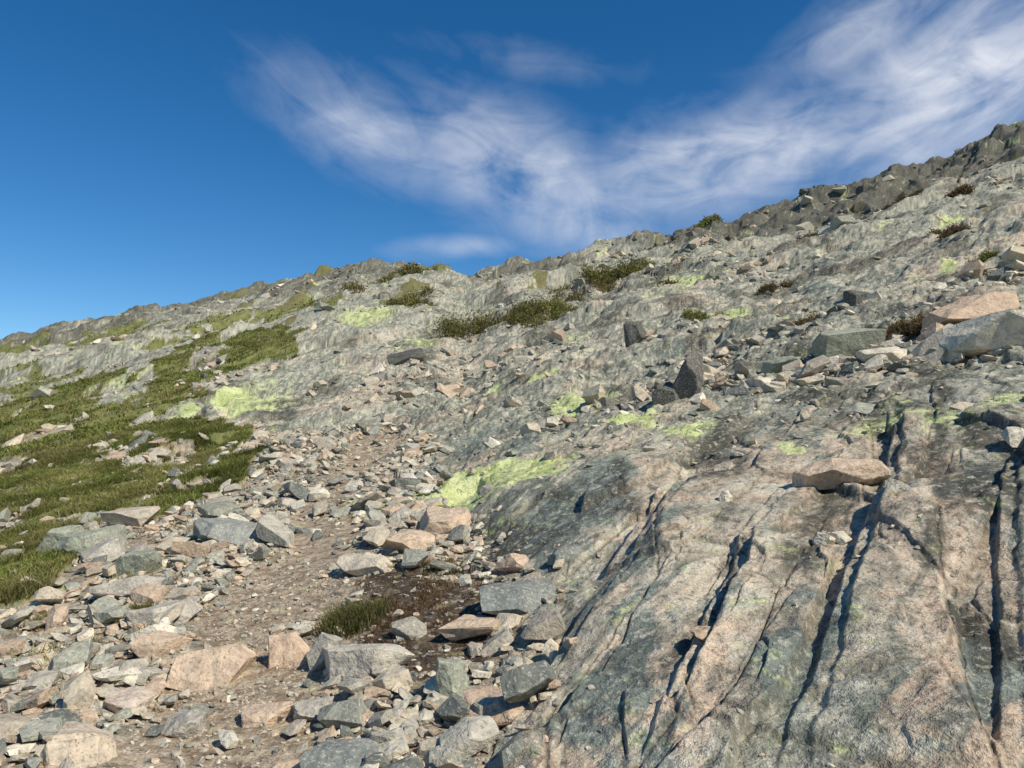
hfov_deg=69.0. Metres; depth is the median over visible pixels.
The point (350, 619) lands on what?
grass tuft
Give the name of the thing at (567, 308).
dwarf shrub
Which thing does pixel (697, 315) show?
dwarf shrub
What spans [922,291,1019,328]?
boulder
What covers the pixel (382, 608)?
grass tuft
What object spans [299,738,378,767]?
boulder
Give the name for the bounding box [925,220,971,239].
dwarf shrub
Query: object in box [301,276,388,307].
dwarf shrub
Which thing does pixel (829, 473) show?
boulder
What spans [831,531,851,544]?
boulder
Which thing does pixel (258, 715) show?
boulder
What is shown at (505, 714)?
boulder
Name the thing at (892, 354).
boulder
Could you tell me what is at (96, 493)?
grass
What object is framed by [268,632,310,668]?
boulder
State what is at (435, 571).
grass tuft
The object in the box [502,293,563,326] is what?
dwarf shrub
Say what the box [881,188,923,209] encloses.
dwarf shrub
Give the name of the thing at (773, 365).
boulder
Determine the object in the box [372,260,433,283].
dwarf shrub
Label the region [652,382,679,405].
boulder
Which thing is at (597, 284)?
dwarf shrub
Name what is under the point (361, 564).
boulder
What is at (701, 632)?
boulder
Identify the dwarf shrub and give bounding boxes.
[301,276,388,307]
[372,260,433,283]
[383,285,437,307]
[418,556,470,575]
[426,289,560,340]
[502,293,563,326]
[545,272,620,301]
[545,298,586,320]
[564,249,653,287]
[623,254,655,268]
[645,275,684,288]
[679,307,726,321]
[690,213,722,230]
[752,278,798,295]
[792,309,824,325]
[793,229,819,240]
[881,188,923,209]
[885,310,932,340]
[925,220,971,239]
[943,182,975,197]
[965,248,1001,263]
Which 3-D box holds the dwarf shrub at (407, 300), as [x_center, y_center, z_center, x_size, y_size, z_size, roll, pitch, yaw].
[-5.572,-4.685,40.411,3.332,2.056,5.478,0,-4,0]
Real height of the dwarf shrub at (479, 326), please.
2.237 m
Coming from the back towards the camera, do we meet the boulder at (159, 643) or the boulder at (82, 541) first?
the boulder at (82, 541)
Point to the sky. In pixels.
(164, 153)
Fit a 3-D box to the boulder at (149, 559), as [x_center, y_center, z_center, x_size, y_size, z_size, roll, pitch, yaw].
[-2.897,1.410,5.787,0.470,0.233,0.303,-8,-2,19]
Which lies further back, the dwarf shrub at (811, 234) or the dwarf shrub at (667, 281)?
the dwarf shrub at (811, 234)
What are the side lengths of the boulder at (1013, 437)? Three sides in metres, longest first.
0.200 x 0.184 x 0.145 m
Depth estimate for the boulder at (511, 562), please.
4.63 m
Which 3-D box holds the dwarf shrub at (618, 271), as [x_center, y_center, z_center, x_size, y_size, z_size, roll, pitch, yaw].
[4.562,-4.762,34.537,4.281,2.477,6.873,-2,-4,22]
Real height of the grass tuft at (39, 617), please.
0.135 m
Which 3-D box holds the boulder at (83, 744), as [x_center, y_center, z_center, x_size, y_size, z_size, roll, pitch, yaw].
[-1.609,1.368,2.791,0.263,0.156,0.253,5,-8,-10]
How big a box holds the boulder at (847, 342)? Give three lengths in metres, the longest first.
0.879 x 0.802 x 0.356 m
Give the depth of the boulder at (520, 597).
4.01 m
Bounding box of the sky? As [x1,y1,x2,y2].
[0,0,1023,338]
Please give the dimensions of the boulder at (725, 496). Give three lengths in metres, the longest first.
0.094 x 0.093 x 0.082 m
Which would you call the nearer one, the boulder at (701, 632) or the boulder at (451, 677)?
the boulder at (701, 632)
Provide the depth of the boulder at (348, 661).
3.49 m
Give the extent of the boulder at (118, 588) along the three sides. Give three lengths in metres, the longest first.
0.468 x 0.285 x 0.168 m
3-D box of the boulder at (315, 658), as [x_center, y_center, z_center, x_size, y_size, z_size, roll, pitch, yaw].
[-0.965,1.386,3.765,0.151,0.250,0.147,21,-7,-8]
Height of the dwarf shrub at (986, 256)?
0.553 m
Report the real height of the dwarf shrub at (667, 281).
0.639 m
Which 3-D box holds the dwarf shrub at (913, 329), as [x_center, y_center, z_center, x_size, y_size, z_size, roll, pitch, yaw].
[5.453,-0.751,9.971,0.912,0.516,0.668,-2,-4,21]
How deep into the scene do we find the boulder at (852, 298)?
14.12 m
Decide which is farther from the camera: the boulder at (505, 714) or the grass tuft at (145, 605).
the grass tuft at (145, 605)
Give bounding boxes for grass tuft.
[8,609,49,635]
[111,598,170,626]
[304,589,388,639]
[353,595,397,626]
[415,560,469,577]
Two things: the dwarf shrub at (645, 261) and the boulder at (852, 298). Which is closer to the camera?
the boulder at (852, 298)
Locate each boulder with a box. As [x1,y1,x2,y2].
[36,525,84,552]
[40,721,117,767]
[53,524,127,556]
[80,534,128,562]
[88,575,164,598]
[104,685,154,717]
[108,549,163,577]
[125,598,201,624]
[128,630,192,658]
[159,709,205,737]
[166,644,256,691]
[193,518,256,547]
[241,701,293,727]
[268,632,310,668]
[293,696,333,720]
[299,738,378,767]
[306,632,342,671]
[323,643,414,681]
[336,552,392,576]
[381,529,434,551]
[387,348,426,364]
[419,507,472,533]
[435,657,467,697]
[437,614,497,640]
[456,686,536,726]
[479,578,555,614]
[494,553,528,571]
[547,545,581,565]
[623,321,645,346]
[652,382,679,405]
[672,348,703,399]
[688,626,712,640]
[718,490,732,501]
[723,385,749,396]
[745,377,773,386]
[761,356,802,373]
[792,457,890,489]
[808,328,885,357]
[812,532,835,545]
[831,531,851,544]
[843,290,870,306]
[856,347,908,362]
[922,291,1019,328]
[939,309,1023,355]
[1001,426,1023,447]
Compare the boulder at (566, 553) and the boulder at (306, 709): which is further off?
the boulder at (566, 553)
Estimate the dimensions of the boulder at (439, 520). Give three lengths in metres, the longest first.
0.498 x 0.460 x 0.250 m
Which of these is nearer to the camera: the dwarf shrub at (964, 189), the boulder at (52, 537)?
the boulder at (52, 537)
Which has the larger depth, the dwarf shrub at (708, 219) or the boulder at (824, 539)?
the dwarf shrub at (708, 219)
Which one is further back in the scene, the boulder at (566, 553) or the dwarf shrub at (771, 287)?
the dwarf shrub at (771, 287)
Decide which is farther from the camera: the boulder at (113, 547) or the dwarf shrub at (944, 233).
the dwarf shrub at (944, 233)
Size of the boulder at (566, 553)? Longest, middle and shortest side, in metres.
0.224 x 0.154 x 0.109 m
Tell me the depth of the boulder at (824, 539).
3.77 m
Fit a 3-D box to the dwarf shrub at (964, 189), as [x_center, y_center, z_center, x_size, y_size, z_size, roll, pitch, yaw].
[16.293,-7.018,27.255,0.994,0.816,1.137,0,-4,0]
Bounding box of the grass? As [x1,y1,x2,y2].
[0,263,496,689]
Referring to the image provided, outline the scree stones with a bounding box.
[0,124,1023,767]
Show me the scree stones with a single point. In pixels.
(80, 692)
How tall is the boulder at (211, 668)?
0.198 m
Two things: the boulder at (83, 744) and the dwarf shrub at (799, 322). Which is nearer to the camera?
the boulder at (83, 744)
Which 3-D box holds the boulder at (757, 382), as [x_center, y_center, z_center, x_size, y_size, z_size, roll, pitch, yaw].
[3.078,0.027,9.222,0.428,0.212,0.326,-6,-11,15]
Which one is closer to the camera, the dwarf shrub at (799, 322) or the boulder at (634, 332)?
the dwarf shrub at (799, 322)
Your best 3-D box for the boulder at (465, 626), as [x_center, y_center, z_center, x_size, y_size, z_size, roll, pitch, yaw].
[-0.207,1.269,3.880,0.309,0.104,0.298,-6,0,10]
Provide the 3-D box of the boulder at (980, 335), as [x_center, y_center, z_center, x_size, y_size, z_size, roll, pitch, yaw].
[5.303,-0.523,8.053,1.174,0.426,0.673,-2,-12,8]
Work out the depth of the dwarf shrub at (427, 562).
5.06 m
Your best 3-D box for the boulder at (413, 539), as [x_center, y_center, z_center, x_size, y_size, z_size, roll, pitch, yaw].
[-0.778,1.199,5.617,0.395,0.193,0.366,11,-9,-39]

